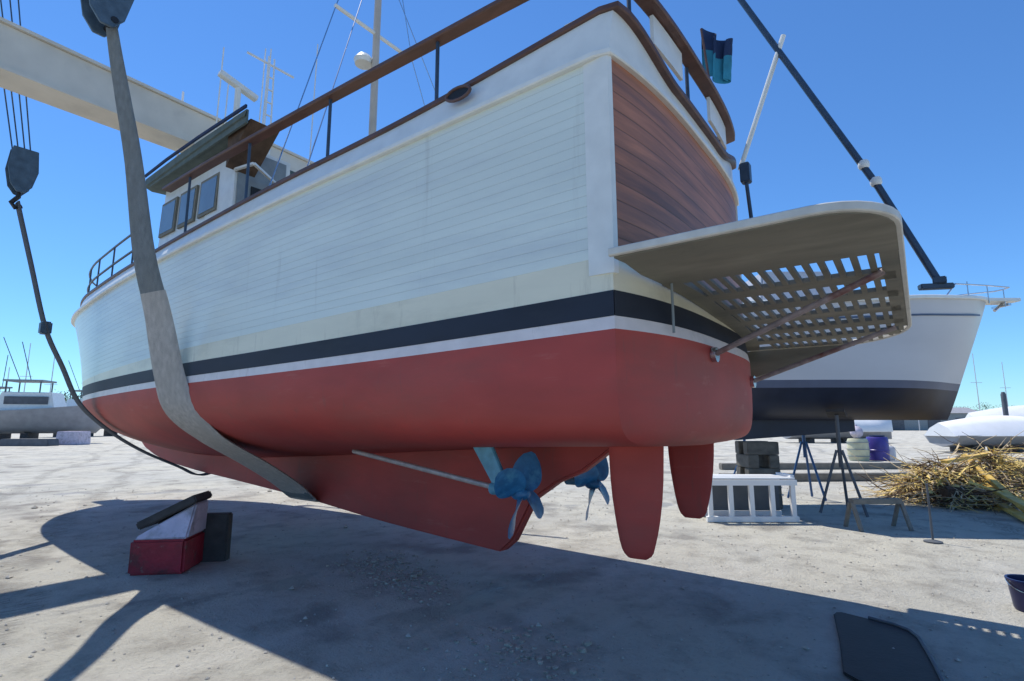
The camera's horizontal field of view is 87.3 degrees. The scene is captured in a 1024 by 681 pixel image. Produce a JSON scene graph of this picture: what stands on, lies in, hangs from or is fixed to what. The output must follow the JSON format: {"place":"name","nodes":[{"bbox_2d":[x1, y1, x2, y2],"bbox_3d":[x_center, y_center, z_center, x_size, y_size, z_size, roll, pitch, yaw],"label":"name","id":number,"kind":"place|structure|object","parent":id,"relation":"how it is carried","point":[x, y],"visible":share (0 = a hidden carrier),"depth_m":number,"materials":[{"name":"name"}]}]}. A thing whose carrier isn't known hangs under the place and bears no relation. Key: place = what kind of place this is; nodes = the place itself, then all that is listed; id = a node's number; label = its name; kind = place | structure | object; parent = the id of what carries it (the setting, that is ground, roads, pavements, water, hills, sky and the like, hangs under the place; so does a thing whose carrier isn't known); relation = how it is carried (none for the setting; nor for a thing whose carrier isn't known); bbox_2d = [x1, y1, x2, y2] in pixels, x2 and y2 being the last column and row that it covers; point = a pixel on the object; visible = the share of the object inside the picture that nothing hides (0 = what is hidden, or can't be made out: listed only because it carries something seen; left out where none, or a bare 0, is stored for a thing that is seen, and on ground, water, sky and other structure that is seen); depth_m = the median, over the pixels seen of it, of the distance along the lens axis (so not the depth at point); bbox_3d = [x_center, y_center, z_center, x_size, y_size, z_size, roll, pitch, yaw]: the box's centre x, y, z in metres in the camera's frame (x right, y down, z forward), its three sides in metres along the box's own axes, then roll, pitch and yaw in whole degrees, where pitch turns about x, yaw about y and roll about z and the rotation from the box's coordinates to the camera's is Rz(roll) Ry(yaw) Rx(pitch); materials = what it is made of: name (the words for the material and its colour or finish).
{"place":"outdoors","nodes":[
{"label":"outdoors","id":0,"kind":"place"},
{"bbox_2d":[0,429,1023,680],"bbox_3d":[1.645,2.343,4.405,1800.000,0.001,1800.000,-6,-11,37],"label":"ground","id":1,"kind":"structure","parent":0,"point":[154,629],"depth_m":5.39,"materials":[{"name":"grey concrete"},{"name":"gravel"}]},
{"bbox_2d":[0,355,12,439],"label":"motor boat","id":2,"kind":"object","parent":1,"relation":"on","point":[5,436],"visible":0.23,"depth_m":48.84,"materials":[{"name":"grey paint"}]},
{"bbox_2d":[20,343,31,391],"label":"bare mast","id":3,"kind":"object","parent":1,"relation":"on","point":[26,376],"visible":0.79,"depth_m":97.15,"materials":[{"name":"silver metal"}]},
{"bbox_2d":[0,439,58,445],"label":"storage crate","id":4,"kind":"object","parent":1,"relation":"on","point":[29,442],"visible":0.98,"depth_m":37.88,"materials":[{"name":"grey concrete"}]},
{"bbox_2d":[0,337,101,438],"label":"motor boat","id":5,"kind":"object","parent":1,"relation":"on","point":[28,415],"visible":0.91,"depth_m":41.71,"materials":[{"name":"grey paint"}]},
{"bbox_2d":[44,357,57,391],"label":"bare mast","id":6,"kind":"object","parent":1,"relation":"on","point":[52,376],"visible":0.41,"depth_m":92.00,"materials":[{"name":"silver metal"}]},
{"bbox_2d":[61,391,80,401],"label":"tree","id":7,"kind":"object","parent":1,"relation":"on","point":[66,397],"visible":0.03,"depth_m":123.26,"materials":[{"name":"brown plant"}]},
{"bbox_2d":[56,431,90,444],"bbox_3d":[-33.000,7.335,40.355,1.796,1.000,1.197,0,-9,0],"label":"storage crate","id":8,"kind":"object","parent":1,"relation":"on","point":[74,437],"visible":0.92,"depth_m":39.83,"materials":[{"name":"white paint"}]},
{"bbox_2d":[53,360,117,436],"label":"motor boat","id":9,"kind":"object","parent":1,"relation":"on","point":[70,402],"visible":0.2,"depth_m":63.57,"materials":[{"name":"grey paint"}]},
{"bbox_2d":[0,17,313,171],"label":"travel lift","id":10,"kind":"object","parent":1,"relation":"on","point":[38,67],"depth_m":8.61,"materials":[{"name":"beige paint"}]},
{"bbox_2d":[0,0,38,208],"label":"hook block","id":11,"kind":"structure","parent":10,"relation":"hanging from","point":[22,169],"depth_m":8.33,"materials":[{"name":"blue metal"}]},
{"bbox_2d":[15,201,209,475],"bbox_3d":[-5.856,0.334,10.360,0.240,4.439,6.038,-6,-11,37],"label":"lifting sling","id":12,"kind":"object","parent":11,"relation":"hanging from","point":[45,328],"visible":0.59,"depth_m":8.44,"materials":[{"name":"black fabric"}]},
{"bbox_2d":[80,0,133,36],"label":"hook block","id":13,"kind":"structure","parent":10,"relation":"hanging from","point":[99,16],"depth_m":6.34,"materials":[{"name":"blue metal"}]},
{"bbox_2d":[106,26,319,501],"bbox_3d":[-3.015,-0.534,8.338,0.815,5.862,6.037,-6,-11,37],"label":"lifting sling","id":14,"kind":"object","parent":13,"relation":"hanging from","point":[172,388],"visible":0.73,"depth_m":6.52,"materials":[{"name":"grey fabric"}]},
{"bbox_2d":[71,0,954,559],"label":"trawler yacht","id":15,"kind":"object","parent":10,"relation":"hanging from","point":[491,308],"visible":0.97,"depth_m":4.56,"materials":[{"name":"paint"}]},
{"bbox_2d":[128,491,232,575],"bbox_3d":[-3.834,2.225,6.267,0.831,0.861,0.691,1,-9,-8],"label":"keel block","id":16,"kind":"object","parent":1,"relation":"on","point":[184,535],"depth_m":6.05,"materials":[{"name":"red paint"}]},
{"bbox_2d":[310,549,608,680],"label":"rubble","id":17,"kind":"object","parent":1,"relation":"on","point":[507,643],"visible":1,"depth_m":4.90,"materials":[{"name":"grey stone"}]},
{"bbox_2d":[0,487,1017,680],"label":"pebbles","id":18,"kind":"object","parent":1,"relation":"on","point":[538,624],"visible":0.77,"depth_m":5.02,"materials":[{"name":"grey stone"}]},
{"bbox_2d":[705,472,799,521],"bbox_3d":[4.040,2.708,9.348,1.550,0.758,0.685,0,-9,0],"label":"slatted rack","id":19,"kind":"object","parent":1,"relation":"on","point":[744,497],"visible":0.74,"depth_m":9.10,"materials":[{"name":"white painted wood"}]},
{"bbox_2d":[735,441,782,508],"bbox_3d":[4.920,2.661,10.721,0.620,1.270,0.620,0,-9,0],"label":"timber stack","id":20,"kind":"object","parent":1,"relation":"on","point":[757,457],"visible":0.53,"depth_m":10.50,"materials":[{"name":"grey wood"}]},
{"bbox_2d":[787,435,826,500],"bbox_3d":[6.507,2.458,11.898,0.774,2.012,0.686,-6,-11,37],"label":"jack stand","id":21,"kind":"object","parent":1,"relation":"on","point":[804,443],"visible":0.71,"depth_m":11.79,"materials":[{"name":"blue paint"}]},
{"bbox_2d":[735,272,1020,439],"bbox_3d":[7.398,0.378,11.070,6.204,3.300,2.921,0,-9,0],"label":"moored cruiser","id":22,"kind":"object","parent":21,"relation":"on","point":[916,370],"visible":0.44,"depth_m":10.02,"materials":[{"name":"white paint"}]},
{"bbox_2d":[719,472,911,481],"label":"timber beam","id":23,"kind":"structure","parent":1,"relation":"on","point":[801,477],"depth_m":15.22,"materials":[{"name":"grey wood"}]},
{"bbox_2d":[719,462,916,469],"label":"timber beam","id":24,"kind":"structure","parent":1,"relation":"on","point":[801,466],"depth_m":19.07,"materials":[{"name":"wood"}]},
{"bbox_2d":[783,420,892,442],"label":"covered boat","id":25,"kind":"object","parent":1,"relation":"on","point":[877,427],"visible":0.44,"depth_m":43.62,"materials":[{"name":"white fabric"}]},
{"bbox_2d":[819,409,868,516],"bbox_3d":[6.107,2.228,9.961,0.774,1.883,0.686,-6,-11,37],"label":"jack stand","id":26,"kind":"object","parent":1,"relation":"on","point":[836,414],"visible":0.93,"depth_m":9.88,"materials":[{"name":"grey dark painted steel"}]},
{"bbox_2d":[846,438,870,460],"bbox_3d":[15.200,4.785,23.547,0.880,0.960,0.880,-6,-11,37],"label":"barrel","id":27,"kind":"object","parent":1,"relation":"on","point":[858,449],"visible":0.99,"depth_m":23.24,"materials":[{"name":"beige plastic"}]},
{"bbox_2d":[850,425,862,437],"bbox_3d":[15.200,4.012,23.666,0.520,0.600,0.520,-6,-11,37],"label":"mooring float","id":28,"kind":"object","parent":27,"relation":"on","point":[857,432],"visible":0.84,"depth_m":23.48,"materials":[{"name":"white paint"}]},
{"bbox_2d":[866,435,889,460],"bbox_3d":[16.200,4.746,23.756,0.880,1.100,0.880,-6,-11,37],"label":"water drum","id":29,"kind":"object","parent":1,"relation":"on","point":[879,447],"visible":0.91,"depth_m":23.42,"materials":[{"name":"plastic"}]},
{"bbox_2d":[843,498,913,531],"bbox_3d":[5.750,2.734,8.459,0.879,0.468,0.439,1,-9,-4],"label":"sawhorse","id":30,"kind":"object","parent":1,"relation":"on","point":[852,503],"visible":1,"depth_m":8.43,"materials":[{"name":"wood"}]},
{"bbox_2d":[834,612,944,680],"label":"rubber mat","id":31,"kind":"object","parent":1,"relation":"on","point":[868,652],"visible":1,"depth_m":3.83,"materials":[{"name":"black rubber"}]},
{"bbox_2d":[889,446,895,459],"bbox_3d":[16.950,5.014,24.119,0.500,0.680,0.350,-6,-11,37],"label":"jerry can","id":32,"kind":"object","parent":1,"relation":"on","point":[892,451],"visible":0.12,"depth_m":23.91,"materials":[{"name":"blue paint"}]},
{"bbox_2d":[840,431,1023,513],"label":"brush pile","id":33,"kind":"object","parent":1,"relation":"on","point":[1007,472],"visible":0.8,"depth_m":11.04,"materials":[{"name":"plant"}]},
{"bbox_2d":[938,486,993,498],"bbox_3d":[9.005,3.015,10.617,1.019,0.279,0.240,1,-9,-6],"label":"palm log","id":34,"kind":"object","parent":33,"relation":"on","point":[943,492],"visible":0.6,"depth_m":10.53,"materials":[{"name":"brown plant"}]},
{"bbox_2d":[940,451,1002,462],"bbox_3d":[9.750,2.461,11.359,1.807,0.229,0.140,3,-9,-19],"label":"plank","id":35,"kind":"object","parent":33,"relation":"on","point":[949,460],"visible":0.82,"depth_m":11.21,"materials":[{"name":"yellow wood"}]},
{"bbox_2d":[963,454,1023,512],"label":"branch","id":36,"kind":"object","parent":33,"relation":"on","point":[994,482],"visible":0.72,"depth_m":10.54,"materials":[{"name":"brown wood"}]},
{"bbox_2d":[968,481,1023,501],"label":"branch","id":37,"kind":"object","parent":33,"relation":"on","point":[985,487],"visible":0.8,"depth_m":10.26,"materials":[{"name":"wood"}]},
{"bbox_2d":[979,482,1023,508],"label":"branch","id":38,"kind":"object","parent":33,"relation":"on","point":[1013,500],"visible":0.76,"depth_m":9.73,"materials":[{"name":"wood"}]},
{"bbox_2d":[991,500,1023,521],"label":"plank","id":39,"kind":"object","parent":33,"relation":"on","point":[1014,512],"visible":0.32,"depth_m":9.51,"materials":[{"name":"wood"}]},
{"bbox_2d":[923,483,942,543],"bbox_3d":[5.860,2.415,7.521,0.220,0.800,0.220,-6,-11,37],"label":"marker stake","id":40,"kind":"object","parent":1,"relation":"on","point":[932,541],"visible":1,"depth_m":7.49,"materials":[{"name":"grey metal"}]},
{"bbox_2d":[892,407,975,429],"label":"shed","id":41,"kind":"structure","parent":1,"relation":"on","point":[959,413],"depth_m":113.15,"materials":[{"name":"grey paint"}]},
{"bbox_2d":[892,420,904,429],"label":"door","id":42,"kind":"structure","parent":41,"relation":"in","point":[896,424],"depth_m":112.98,"materials":[{"name":"grey metal"}]},
{"bbox_2d":[928,420,940,427],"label":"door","id":43,"kind":"structure","parent":41,"relation":"in","point":[930,422],"depth_m":113.07,"materials":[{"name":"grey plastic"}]},
{"bbox_2d":[924,415,1023,452],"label":"covered boat","id":44,"kind":"object","parent":1,"relation":"on","point":[983,428],"visible":0.88,"depth_m":29.65,"materials":[{"name":"white tarpaulin fabric"},{"name":"white painted hull"}]},
{"bbox_2d":[970,353,981,410],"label":"bare mast","id":45,"kind":"object","parent":1,"relation":"on","point":[976,382],"visible":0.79,"depth_m":103.92,"materials":[{"name":"silver metal"}]},
{"bbox_2d":[970,403,999,410],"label":"tree","id":46,"kind":"object","parent":1,"relation":"on","point":[983,406],"visible":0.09,"depth_m":124.99,"materials":[{"name":"brown plant"}]},
{"bbox_2d":[965,405,1023,417],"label":"covered boat","id":47,"kind":"object","parent":1,"relation":"on","point":[1018,410],"visible":0.15,"depth_m":41.06,"materials":[{"name":"white fabric"}]},
{"bbox_2d":[1000,392,1008,415],"bbox_3d":[36.500,5.751,39.586,0.320,3.900,0.312,-6,-11,37],"label":"mooring post","id":48,"kind":"object","parent":1,"relation":"on","point":[1004,403],"visible":0.56,"depth_m":39.66,"materials":[{"name":"grey plastic"}]},
{"bbox_2d":[1001,362,1007,404],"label":"bare mast","id":49,"kind":"object","parent":1,"relation":"on","point":[1004,384],"visible":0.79,"depth_m":109.91,"materials":[{"name":"silver metal"}]},
{"bbox_2d":[1004,574,1023,611],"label":"bucket","id":50,"kind":"object","parent":1,"relation":"on","point":[1015,582],"visible":1,"depth_m":4.76,"materials":[{"name":"blue plastic"}]},
{"bbox_2d":[0,0,1023,410],"label":"sky","id":51,"kind":"structure","parent":0,"point":[930,93],"materials":[{"name":"blue"}]}
]}

